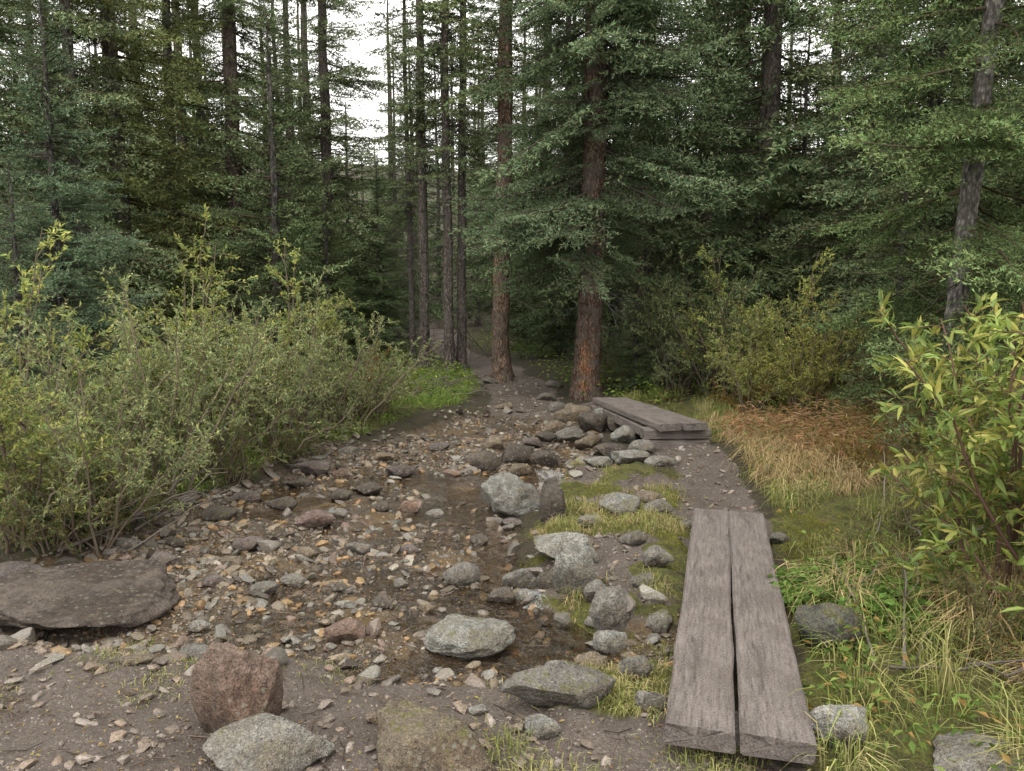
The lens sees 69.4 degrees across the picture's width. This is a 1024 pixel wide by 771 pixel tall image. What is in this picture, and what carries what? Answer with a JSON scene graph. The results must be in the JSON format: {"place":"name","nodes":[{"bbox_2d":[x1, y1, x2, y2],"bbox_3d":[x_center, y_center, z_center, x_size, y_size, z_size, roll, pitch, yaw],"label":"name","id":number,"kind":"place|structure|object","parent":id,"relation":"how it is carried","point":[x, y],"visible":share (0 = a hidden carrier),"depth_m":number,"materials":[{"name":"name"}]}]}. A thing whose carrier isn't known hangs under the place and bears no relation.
{"place":"outdoors","nodes":[
{"label":"outdoors","id":0,"kind":"place"},
{"bbox_2d":[43,422,620,685],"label":"creek water","id":1,"kind":"structure","parent":0,"point":[447,496],"depth_m":4.97,"materials":[{"name":"brown liquid"}]},
{"bbox_2d":[589,586,634,631],"bbox_3d":[0.500,1.083,3.567,0.261,0.261,0.220,0,7,0],"label":"rock","id":2,"kind":"object","parent":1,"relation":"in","point":[608,607],"visible":0.71,"depth_m":3.49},
{"bbox_2d":[0,409,734,686],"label":"gravel","id":3,"kind":"structure","parent":0,"point":[223,630],"depth_m":4.33,"materials":[{"name":"gravel"}]},
{"bbox_2d":[0,454,140,559],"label":"willow shrub","id":4,"kind":"object","parent":3,"relation":"on","point":[32,537],"visible":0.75,"depth_m":4.31,"materials":[{"name":"green plant"}]},
{"bbox_2d":[0,434,179,552],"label":"willow shrub","id":5,"kind":"object","parent":3,"relation":"on","point":[120,518],"visible":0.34,"depth_m":4.58,"materials":[{"name":"green plant"}]},
{"bbox_2d":[0,338,209,557],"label":"willow shrub","id":6,"kind":"object","parent":3,"relation":"on","point":[98,469],"visible":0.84,"depth_m":4.46,"materials":[{"name":"green plant"}]},
{"bbox_2d":[57,451,237,552],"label":"fallen branches","id":7,"kind":"object","parent":3,"relation":"on","point":[86,539],"visible":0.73,"depth_m":4.78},
{"bbox_2d":[0,374,929,770],"bbox_3d":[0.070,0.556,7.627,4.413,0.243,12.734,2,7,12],"label":"gravel","id":8,"kind":"structure","parent":0,"point":[144,744],"depth_m":2.73,"materials":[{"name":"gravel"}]},
{"bbox_2d":[0,150,1023,770],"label":"ground","id":9,"kind":"structure","parent":0,"point":[296,688],"depth_m":3.63,"materials":[{"name":"soil"}]},
{"bbox_2d":[0,0,58,335],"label":"spruce tree","id":10,"kind":"object","parent":9,"relation":"on","point":[4,118],"visible":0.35,"depth_m":10.34,"materials":[{"name":"green plant"}]},
{"bbox_2d":[0,159,94,427],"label":"spruce tree","id":11,"kind":"object","parent":9,"relation":"on","point":[17,284],"visible":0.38,"depth_m":7.49,"materials":[{"name":"green plant"}]},
{"bbox_2d":[0,0,136,358],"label":"spruce tree","id":12,"kind":"object","parent":9,"relation":"on","point":[14,42],"visible":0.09,"depth_m":12.42,"materials":[{"name":"green plant"}]},
{"bbox_2d":[0,288,141,553],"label":"willow shrub","id":13,"kind":"object","parent":9,"relation":"on","point":[16,450],"visible":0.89,"depth_m":4.38,"materials":[{"name":"green plant"}]},
{"bbox_2d":[0,219,146,484],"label":"willow shrub","id":14,"kind":"object","parent":9,"relation":"on","point":[77,336],"visible":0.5,"depth_m":5.70,"materials":[{"name":"green plant"}]},
{"bbox_2d":[0,0,170,416],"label":"spruce tree","id":15,"kind":"object","parent":9,"relation":"on","point":[73,207],"visible":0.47,"depth_m":8.65,"materials":[{"name":"green plant"}]},
{"bbox_2d":[0,560,181,629],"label":"boulder","id":16,"kind":"object","parent":9,"relation":"on","point":[125,594],"visible":0.99,"depth_m":3.62,"materials":[{"name":"stone"}]},
{"bbox_2d":[0,0,190,373],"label":"spruce tree","id":17,"kind":"object","parent":9,"relation":"on","point":[106,98],"visible":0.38,"depth_m":11.54,"materials":[{"name":"green plant"}]},
{"bbox_2d":[5,305,199,469],"bbox_3d":[-3.405,0.044,6.321,1.375,1.488,1.605,0,7,-3],"label":"willow shrub","id":18,"kind":"object","parent":9,"relation":"on","point":[137,337],"visible":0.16,"depth_m":6.12,"materials":[{"name":"green plant"}]},
{"bbox_2d":[0,298,208,520],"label":"willow shrub","id":19,"kind":"object","parent":9,"relation":"on","point":[48,383],"visible":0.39,"depth_m":5.29,"materials":[{"name":"green plant"}]},
{"bbox_2d":[1,0,247,350],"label":"spruce tree","id":20,"kind":"object","parent":9,"relation":"on","point":[110,51],"visible":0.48,"depth_m":13.02,"materials":[{"name":"green plant"}]},
{"bbox_2d":[0,264,287,502],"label":"willow shrub","id":21,"kind":"object","parent":9,"relation":"on","point":[154,404],"visible":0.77,"depth_m":5.33,"materials":[{"name":"green plant"}]},
{"bbox_2d":[92,0,270,354],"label":"spruce tree","id":22,"kind":"object","parent":9,"relation":"on","point":[173,102],"visible":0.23,"depth_m":15.27,"materials":[{"name":"green plant"}]},
{"bbox_2d":[97,203,291,455],"bbox_3d":[-3.202,-0.498,7.013,1.878,2.401,1.781,6,10,40],"label":"willow shrub","id":23,"kind":"object","parent":9,"relation":"on","point":[190,312],"visible":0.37,"depth_m":6.85,"materials":[{"name":"green plant"}]},
{"bbox_2d":[82,277,321,478],"bbox_3d":[-2.534,-0.036,6.045,1.846,1.712,1.582,-6,9,-38],"label":"willow shrub","id":24,"kind":"object","parent":9,"relation":"on","point":[249,355],"visible":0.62,"depth_m":6.13,"materials":[{"name":"green plant"}]},
{"bbox_2d":[136,0,267,333],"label":"spruce tree","id":25,"kind":"object","parent":9,"relation":"on","point":[201,114],"visible":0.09,"depth_m":20.80,"materials":[{"name":"green plant"}]},
{"bbox_2d":[131,0,321,359],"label":"spruce tree","id":26,"kind":"object","parent":9,"relation":"on","point":[229,13],"visible":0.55,"depth_m":15.22,"materials":[{"name":"green plant"}]},
{"bbox_2d":[172,419,287,488],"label":"willow shrub","id":27,"kind":"object","parent":9,"relation":"on","point":[230,466],"visible":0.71,"depth_m":6.06,"materials":[{"name":"green plant"}]},
{"bbox_2d":[190,642,282,733],"bbox_3d":[-0.976,1.086,2.598,0.321,0.460,0.259,2,8,17],"label":"boulder","id":28,"kind":"object","parent":9,"relation":"on","point":[230,683],"visible":0.65,"depth_m":2.50,"materials":[{"name":"stone"}]},
{"bbox_2d":[0,354,480,538],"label":"grass","id":29,"kind":"structure","parent":9,"relation":"on","point":[434,390],"depth_m":8.62,"materials":[{"name":"green"}]},
{"bbox_2d":[1,366,481,519],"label":"groundcover plants","id":30,"kind":"object","parent":9,"relation":"on","point":[442,391],"visible":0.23,"depth_m":9.29,"materials":[{"name":"green plant"}]},
{"bbox_2d":[163,299,366,463],"bbox_3d":[-2.204,-0.051,6.892,1.645,1.526,1.410,-2,7,-13],"label":"willow shrub","id":31,"kind":"object","parent":9,"relation":"on","point":[270,399],"visible":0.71,"depth_m":6.71,"materials":[{"name":"green plant"}]},
{"bbox_2d":[202,712,335,770],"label":"boulder","id":32,"kind":"object","parent":9,"relation":"on","point":[266,741],"visible":0.99,"depth_m":2.38,"materials":[{"name":"stone"}]},
{"bbox_2d":[182,6,358,370],"bbox_3d":[-4.103,-3.087,13.135,3.129,7.011,3.262,5,9,32],"label":"spruce tree","id":33,"kind":"object","parent":9,"relation":"on","point":[274,203],"visible":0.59,"depth_m":12.98,"materials":[{"name":"green plant"}]},
{"bbox_2d":[225,0,321,344],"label":"spruce tree","id":34,"kind":"object","parent":9,"relation":"on","point":[278,108],"visible":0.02,"depth_m":20.03,"materials":[{"name":"green plant"}]},
{"bbox_2d":[215,236,362,429],"bbox_3d":[-2.522,-0.603,8.269,1.798,2.223,1.852,-4,8,-30],"label":"willow shrub","id":35,"kind":"object","parent":9,"relation":"on","point":[290,319],"visible":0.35,"depth_m":8.30,"materials":[{"name":"green plant"}]},
{"bbox_2d":[215,266,399,441],"bbox_3d":[-2.252,-0.296,7.574,1.563,1.862,1.802,6,9,38],"label":"willow shrub","id":36,"kind":"object","parent":9,"relation":"on","point":[310,353],"visible":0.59,"depth_m":7.54,"materials":[{"name":"green plant"}]},
{"bbox_2d":[249,0,407,350],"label":"spruce tree","id":37,"kind":"object","parent":9,"relation":"on","point":[322,136],"visible":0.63,"depth_m":16.16,"materials":[{"name":"green plant"}]},
{"bbox_2d":[282,157,376,365],"bbox_3d":[-3.634,-2.259,14.782,2.030,4.548,2.116,5,9,32],"label":"spruce tree","id":38,"kind":"object","parent":9,"relation":"on","point":[340,281],"visible":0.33,"depth_m":14.72,"materials":[{"name":"green plant"}]},
{"bbox_2d":[299,93,406,344],"bbox_3d":[-4.612,-4.291,20.526,3.675,7.543,3.319,-2,7,-12],"label":"spruce tree","id":39,"kind":"object","parent":9,"relation":"on","point":[346,133],"visible":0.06,"depth_m":20.45,"materials":[{"name":"green plant"}]},
{"bbox_2d":[287,313,443,432],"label":"willow shrub","id":40,"kind":"object","parent":9,"relation":"on","point":[368,398],"visible":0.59,"depth_m":8.17,"materials":[{"name":"green plant"}]},
{"bbox_2d":[0,406,732,695],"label":"river stones","id":41,"kind":"object","parent":9,"relation":"on","point":[373,627],"visible":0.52,"depth_m":3.96,"materials":[{"name":"stone"}]},
{"bbox_2d":[0,423,738,770],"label":"fallen twigs","id":42,"kind":"object","parent":9,"relation":"on","point":[362,645],"visible":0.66,"depth_m":3.28,"materials":[{"name":"wood"}]},
{"bbox_2d":[322,331,425,419],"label":"willow shrub","id":43,"kind":"object","parent":9,"relation":"on","point":[394,380],"visible":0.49,"depth_m":8.58,"materials":[{"name":"green plant"}]},
{"bbox_2d":[340,153,418,358],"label":"spruce tree","id":44,"kind":"object","parent":9,"relation":"on","point":[387,337],"visible":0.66,"depth_m":16.64,"materials":[{"name":"green plant"}]},
{"bbox_2d":[0,637,776,770],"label":"grass","id":45,"kind":"structure","parent":9,"relation":"on","point":[508,739],"depth_m":2.51,"materials":[{"name":"green"}]},
{"bbox_2d":[368,28,438,334],"bbox_3d":[-3.791,-6.238,23.260,2.550,9.975,2.457,2,7,12],"label":"spruce tree","id":46,"kind":"object","parent":9,"relation":"on","point":[394,198],"visible":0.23,"depth_m":23.37,"materials":[{"name":"green plant"}]},
{"bbox_2d":[372,0,442,362],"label":"spruce tree","id":47,"kind":"object","parent":9,"relation":"on","point":[408,209],"visible":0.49,"depth_m":15.35,"materials":[{"name":"green plant"}]},
{"bbox_2d":[355,0,479,366],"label":"spruce tree","id":48,"kind":"object","parent":9,"relation":"on","point":[424,311],"visible":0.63,"depth_m":14.56,"materials":[{"name":"green plant"}]},
{"bbox_2d":[376,697,497,770],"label":"boulder","id":49,"kind":"object","parent":9,"relation":"on","point":[412,736],"visible":1,"depth_m":2.40,"materials":[{"name":"stone"}]},
{"bbox_2d":[378,0,496,372],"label":"spruce tree","id":50,"kind":"object","parent":9,"relation":"on","point":[445,148],"visible":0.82,"depth_m":13.84,"materials":[{"name":"green plant"}]},
{"bbox_2d":[404,64,475,310],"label":"spruce tree","id":51,"kind":"object","parent":9,"relation":"on","point":[438,287],"visible":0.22,"depth_m":34.14,"materials":[{"name":"green plant"}]},
{"bbox_2d":[389,0,497,369],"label":"spruce tree","id":52,"kind":"object","parent":9,"relation":"on","point":[460,350],"visible":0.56,"depth_m":14.12,"materials":[{"name":"green plant"}]},
{"bbox_2d":[440,12,496,326],"bbox_3d":[-1.320,-8.575,30.000,3.159,12.825,3.279,7,10,44],"label":"spruce tree","id":53,"kind":"object","parent":9,"relation":"on","point":[470,223],"visible":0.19,"depth_m":30.29,"materials":[{"name":"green plant"}]},
{"bbox_2d":[423,613,515,660],"bbox_3d":[-0.188,1.172,3.430,0.388,0.161,0.329,2,8,17],"label":"rock","id":54,"kind":"object","parent":9,"relation":"on","point":[454,636],"visible":0.99,"depth_m":3.33,"materials":[{"name":"stone"}]},
{"bbox_2d":[420,0,568,382],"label":"spruce tree","id":55,"kind":"object","parent":9,"relation":"on","point":[502,370],"visible":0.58,"depth_m":12.47,"materials":[{"name":"green plant"}]},
{"bbox_2d":[453,1,539,324],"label":"spruce tree","id":56,"kind":"object","parent":9,"relation":"on","point":[490,183],"visible":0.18,"depth_m":26.19,"materials":[{"name":"green plant"}]},
{"bbox_2d":[3,320,997,403],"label":"undergrowth","id":57,"kind":"object","parent":9,"relation":"on","point":[539,364],"visible":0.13,"depth_m":12.89,"materials":[{"name":"green plant"}]},
{"bbox_2d":[481,471,539,516],"bbox_3d":[0.016,0.848,5.573,0.502,0.403,0.401,0,7,0],"label":"rock","id":58,"kind":"object","parent":9,"relation":"on","point":[503,493],"visible":0.78,"depth_m":5.42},
{"bbox_2d":[1,0,1022,345],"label":"distant forest","id":59,"kind":"object","parent":9,"relation":"on","point":[285,20],"visible":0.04,"depth_m":24.64,"materials":[{"name":"green plant"}]},
{"bbox_2d":[485,177,572,350],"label":"spruce tree","id":60,"kind":"object","parent":9,"relation":"on","point":[522,332],"visible":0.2,"depth_m":19.74,"materials":[{"name":"green plant"}]},
{"bbox_2d":[500,660,615,708],"bbox_3d":[0.178,1.150,2.796,0.444,0.178,0.190,0,7,0],"label":"rock","id":61,"kind":"object","parent":9,"relation":"on","point":[567,683],"visible":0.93,"depth_m":2.74,"materials":[{"name":"stone"}]},
{"bbox_2d":[509,6,633,358],"bbox_3d":[1.286,-6.715,16.124,3.159,12.825,3.279,7,10,44],"label":"spruce tree","id":62,"kind":"object","parent":9,"relation":"on","point":[543,311],"visible":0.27,"depth_m":16.53,"materials":[{"name":"green plant"}]},
{"bbox_2d":[552,531,595,594],"bbox_3d":[0.317,0.963,3.821,0.227,0.447,0.134,2,8,15],"label":"rock","id":63,"kind":"object","parent":9,"relation":"on","point":[574,566],"visible":0.81,"depth_m":3.76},
{"bbox_2d":[444,0,754,400],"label":"spruce tree","id":64,"kind":"object","parent":9,"relation":"on","point":[578,223],"visible":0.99,"depth_m":9.83,"materials":[{"name":"green plant"}]},
{"bbox_2d":[514,462,689,692],"bbox_3d":[0.622,0.991,4.722,1.304,0.266,3.918,1,7,8],"label":"moss","id":65,"kind":"object","parent":9,"relation":"on","point":[672,536],"visible":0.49,"depth_m":4.71,"materials":[{"name":"green plant"}]},
{"bbox_2d":[526,454,688,724],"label":"grass","id":66,"kind":"structure","parent":9,"relation":"on","point":[625,519],"depth_m":4.67,"materials":[{"name":"green"}]},
{"bbox_2d":[605,269,663,394],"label":"spruce tree","id":67,"kind":"object","parent":9,"relation":"on","point":[635,367],"visible":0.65,"depth_m":11.15,"materials":[{"name":"green plant"}]},
{"bbox_2d":[537,0,758,373],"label":"spruce tree","id":68,"kind":"object","parent":9,"relation":"on","point":[667,227],"visible":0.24,"depth_m":12.90,"materials":[{"name":"green plant"}]},
{"bbox_2d":[590,397,710,449],"bbox_3d":[1.442,0.396,8.066,0.676,0.331,2.065,-1,7,-11],"label":"footbridge","id":69,"kind":"object","parent":9,"relation":"on","point":[663,429],"visible":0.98,"depth_m":7.30,"materials":[{"name":"grey wood"}]},
{"bbox_2d":[601,275,725,389],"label":"willow shrub","id":70,"kind":"object","parent":9,"relation":"on","point":[617,344],"visible":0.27,"depth_m":11.69,"materials":[{"name":"green plant"}]},
{"bbox_2d":[615,248,757,395],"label":"willow shrub","id":71,"kind":"object","parent":9,"relation":"on","point":[666,354],"visible":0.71,"depth_m":10.77,"materials":[{"name":"green plant"}]},
{"bbox_2d":[605,0,804,367],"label":"spruce tree","id":72,"kind":"object","parent":9,"relation":"on","point":[746,146],"visible":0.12,"depth_m":14.35,"materials":[{"name":"green plant"}]},
{"bbox_2d":[643,234,807,399],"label":"willow shrub","id":73,"kind":"object","parent":9,"relation":"on","point":[715,312],"visible":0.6,"depth_m":10.27,"materials":[{"name":"green plant"}]},
{"bbox_2d":[663,508,816,764],"bbox_3d":[1.081,1.058,3.640,0.479,0.176,2.571,2,8,15],"label":"footbridge","id":74,"kind":"object","parent":9,"relation":"on","point":[729,553],"visible":0.99,"depth_m":2.92,"materials":[{"name":"grey wood"}]},
{"bbox_2d":[675,244,826,399],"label":"willow shrub","id":75,"kind":"object","parent":9,"relation":"on","point":[695,329],"visible":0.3,"depth_m":10.10,"materials":[{"name":"green plant"}]},
{"bbox_2d":[704,304,800,418],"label":"willow shrub","id":76,"kind":"object","parent":9,"relation":"on","point":[753,380],"visible":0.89,"depth_m":8.71,"materials":[{"name":"green plant"}]},
{"bbox_2d":[626,0,899,380],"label":"spruce tree","id":77,"kind":"object","parent":9,"relation":"on","point":[777,14],"visible":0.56,"depth_m":11.73,"materials":[{"name":"green plant"}]},
{"bbox_2d":[698,247,870,407],"bbox_3d":[3.284,-0.682,9.196,1.717,2.061,1.667,0,7,0],"label":"willow shrub","id":78,"kind":"object","parent":9,"relation":"on","point":[768,328],"visible":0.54,"depth_m":8.99,"materials":[{"name":"green plant"}]},
{"bbox_2d":[717,17,883,373],"bbox_3d":[4.655,-2.718,11.702,2.655,6.034,2.940,3,8,20],"label":"spruce tree","id":79,"kind":"object","parent":9,"relation":"on","point":[795,280],"visible":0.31,"depth_m":11.48,"materials":[{"name":"green plant"}]},
{"bbox_2d":[742,261,876,422],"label":"willow shrub","id":80,"kind":"object","parent":9,"relation":"on","point":[811,373],"visible":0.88,"depth_m":8.33,"materials":[{"name":"green plant"}]},
{"bbox_2d":[612,369,1023,770],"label":"grass","id":81,"kind":"structure","parent":9,"relation":"on","point":[946,662],"depth_m":3.15,"materials":[{"name":"green"}]},
{"bbox_2d":[710,391,939,471],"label":"bracken","id":82,"kind":"object","parent":9,"relation":"on","point":[821,428],"visible":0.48,"depth_m":6.88,"materials":[{"name":"brown plant"}]},
{"bbox_2d":[628,371,1023,770],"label":"groundcover plants","id":83,"kind":"object","parent":9,"relation":"on","point":[911,744],"visible":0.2,"depth_m":2.82,"materials":[{"name":"green plant"}]},
{"bbox_2d":[734,0,921,332],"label":"spruce tree","id":84,"kind":"object","parent":9,"relation":"on","point":[834,55],"visible":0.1,"depth_m":14.31,"materials":[{"name":"green plant"}]},
{"bbox_2d":[795,603,861,652],"bbox_3d":[1.368,1.069,3.188,0.219,0.300,0.220,-4,8,-28],"label":"boulder","id":85,"kind":"object","parent":9,"relation":"on","point":[830,618],"visible":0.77,"depth_m":3.12,"materials":[{"name":"stone"}]},
{"bbox_2d":[809,704,867,751],"bbox_3d":[1.125,1.183,2.552,0.228,0.168,0.144,0,7,0],"label":"rock","id":86,"kind":"object","parent":9,"relation":"on","point":[846,724],"visible":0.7,"depth_m":2.51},
{"bbox_2d":[689,400,1023,707],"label":"grass","id":87,"kind":"structure","parent":9,"relation":"on","point":[854,478],"depth_m":5.50,"materials":[{"name":"yellow"}]},
{"bbox_2d":[748,0,979,367],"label":"spruce tree","id":88,"kind":"object","parent":9,"relation":"on","point":[810,227],"visible":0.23,"depth_m":10.63,"materials":[{"name":"green plant"}]},
{"bbox_2d":[802,416,927,480],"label":"willow shrub","id":89,"kind":"object","parent":9,"relation":"on","point":[859,451],"visible":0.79,"depth_m":5.88,"materials":[{"name":"green plant"}]},
{"bbox_2d":[767,552,1004,649],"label":"groundcover plants","id":90,"kind":"object","parent":9,"relation":"on","point":[884,589],"visible":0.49,"depth_m":3.54,"materials":[{"name":"green plant"}]},
{"bbox_2d":[765,497,1023,730],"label":"moss","id":91,"kind":"object","parent":9,"relation":"on","point":[819,523],"visible":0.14,"depth_m":4.55,"materials":[{"name":"green plant"}]},
{"bbox_2d":[822,122,971,412],"bbox_3d":[4.264,-1.124,8.198,1.587,3.410,1.522,1,7,8],"label":"spruce tree","id":92,"kind":"object","parent":9,"relation":"on","point":[901,274],"visible":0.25,"depth_m":8.07,"materials":[{"name":"green plant"}]},
{"bbox_2d":[793,0,1023,381],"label":"spruce tree","id":93,"kind":"object","parent":9,"relation":"on","point":[934,46],"visible":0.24,"depth_m":9.05,"materials":[{"name":"green plant"}]},
{"bbox_2d":[800,0,1023,444],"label":"spruce tree","id":94,"kind":"object","parent":9,"relation":"on","point":[982,118],"visible":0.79,"depth_m":6.05,"materials":[{"name":"green plant"}]},
{"bbox_2d":[831,434,1023,685],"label":"fallen branches","id":95,"kind":"object","parent":9,"relation":"on","point":[903,667],"visible":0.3,"depth_m":3.14,"materials":[{"name":"wood"}]},
{"bbox_2d":[846,478,1016,555],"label":"willow shrub","id":96,"kind":"object","parent":9,"relation":"on","point":[910,530],"visible":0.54,"depth_m":4.42,"materials":[{"name":"green plant"}]},
{"bbox_2d":[858,0,1023,373],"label":"spruce tree","id":97,"kind":"object","parent":9,"relation":"on","point":[991,164],"visible":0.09,"depth_m":8.82,"materials":[{"name":"green plant"}]},
{"bbox_2d":[859,354,1023,480],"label":"willow shrub","id":98,"kind":"object","parent":9,"relation":"on","point":[912,442],"visible":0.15,"depth_m":5.63,"materials":[{"name":"green plant"}]},
{"bbox_2d":[862,344,1023,628],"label":"willow shrub","id":99,"kind":"object","parent":9,"relation":"on","point":[929,392],"visible":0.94,"depth_m":3.38,"materials":[{"name":"green plant"}]},
{"bbox_2d":[867,289,1023,527],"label":"willow shrub","id":100,"kind":"object","parent":9,"relation":"on","point":[916,342],"visible":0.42,"depth_m":4.21,"materials":[{"name":"green plant"}]},
{"bbox_2d":[889,334,1023,533],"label":"willow shrub","id":101,"kind":"object","parent":9,"relation":"on","point":[928,441],"visible":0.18,"depth_m":4.62,"materials":[{"name":"green plant"}]},
{"bbox_2d":[894,561,1023,668],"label":"willow shrub","id":102,"kind":"object","parent":9,"relation":"on","point":[981,609],"visible":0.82,"depth_m":3.11,"materials":[{"name":"green plant"}]},
{"bbox_2d":[899,298,1023,598],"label":"willow shrub","id":103,"kind":"object","parent":9,"relation":"on","point":[994,468],"visible":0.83,"depth_m":3.49,"materials":[{"name":"green plant"}]},
{"bbox_2d":[909,31,1023,384],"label":"spruce tree","id":104,"kind":"object","parent":9,"relation":"on","point":[1013,109],"visible":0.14,"depth_m":7.59,"materials":[{"name":"green plant"}]},
{"bbox_2d":[932,731,1023,770],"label":"rock","id":105,"kind":"object","parent":9,"relation":"on","point":[942,755],"visible":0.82,"depth_m":2.42,"materials":[{"name":"stone"}]},
{"bbox_2d":[0,0,1023,169],"label":"sky","id":106,"kind":"structure","parent":0,"point":[357,54],"materials":[{"name":"white"}]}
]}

